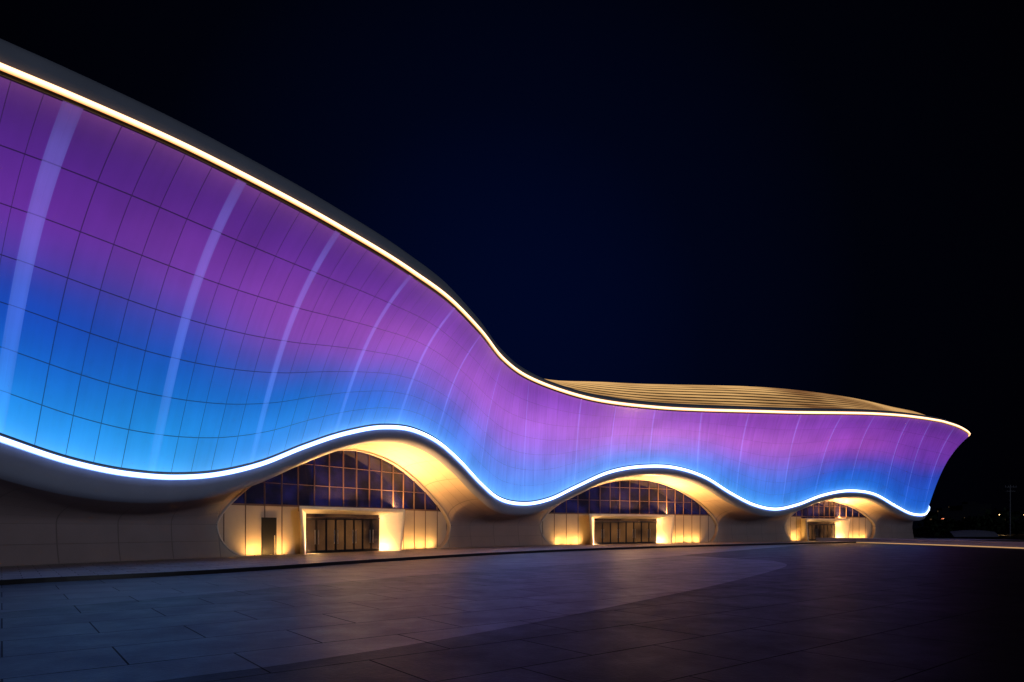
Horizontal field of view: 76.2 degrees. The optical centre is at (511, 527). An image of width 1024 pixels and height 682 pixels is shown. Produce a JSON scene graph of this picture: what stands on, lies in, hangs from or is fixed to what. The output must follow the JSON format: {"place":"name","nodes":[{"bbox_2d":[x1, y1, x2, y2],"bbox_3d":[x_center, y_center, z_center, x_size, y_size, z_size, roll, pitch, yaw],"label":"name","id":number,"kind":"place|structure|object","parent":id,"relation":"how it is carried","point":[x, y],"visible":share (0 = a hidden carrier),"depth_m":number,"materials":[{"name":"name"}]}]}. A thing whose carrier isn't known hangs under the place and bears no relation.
{"place":"outdoors","nodes":[
{"label":"outdoors","id":0,"kind":"place"},
{"bbox_2d":[0,555,786,681],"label":"plaza paving","id":1,"kind":"structure","parent":0,"point":[154,639],"depth_m":15.91,"materials":[{"name":"grey stone"}]},
{"bbox_2d":[0,543,839,611],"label":"walkway","id":2,"kind":"structure","parent":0,"point":[19,597],"depth_m":28.54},
{"bbox_2d":[0,538,1023,584],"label":"pavement","id":3,"kind":"structure","parent":0,"point":[24,574],"depth_m":38.24,"materials":[{"name":"grey concrete"}]},
{"bbox_2d":[0,39,969,565],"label":"exhibition hall","id":4,"kind":"structure","parent":3,"relation":"on","point":[210,347],"depth_m":40.61,"materials":[{"name":"multicoloured"}]},
{"bbox_2d":[0,0,1023,527],"label":"sky","id":5,"kind":"structure","parent":0,"point":[819,196],"materials":[{"name":"black"}]},
{"bbox_2d":[154,528,1023,681],"bbox_3d":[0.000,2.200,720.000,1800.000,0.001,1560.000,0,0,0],"label":"ground","id":6,"kind":"structure","parent":0,"point":[857,612],"depth_m":13.28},
{"bbox_2d":[816,538,1023,548],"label":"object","id":7,"kind":"structure","parent":6,"relation":"on","point":[994,544],"depth_m":78.69,"materials":[{"name":"stone"}]},
{"bbox_2d":[916,507,1023,535],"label":"tree belt","id":8,"kind":"object","parent":6,"relation":"on","point":[997,521],"visible":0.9,"depth_m":168.74,"materials":[{"name":"green plant"}]},
{"bbox_2d":[944,530,998,536],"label":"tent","id":9,"kind":"object","parent":6,"relation":"on","point":[970,533],"visible":1,"depth_m":130.60,"materials":[{"name":"fabric"}]},
{"bbox_2d":[1005,485,1013,535],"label":"utility pole","id":10,"kind":"object","parent":6,"relation":"on","point":[1009,486],"visible":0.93,"depth_m":159.86,"materials":[{"name":"metal"}]},
{"bbox_2d":[924,508,963,529],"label":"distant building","id":11,"kind":"structure","parent":0,"point":[956,515],"depth_m":460.00,"materials":[{"name":"black"}]},
{"bbox_2d":[949,502,991,529],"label":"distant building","id":12,"kind":"structure","parent":0,"point":[971,509],"depth_m":500.00,"materials":[{"name":"black"}]},
{"bbox_2d":[995,511,1023,530],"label":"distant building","id":13,"kind":"structure","parent":0,"point":[1019,512],"depth_m":434.00,"materials":[{"name":"black"}]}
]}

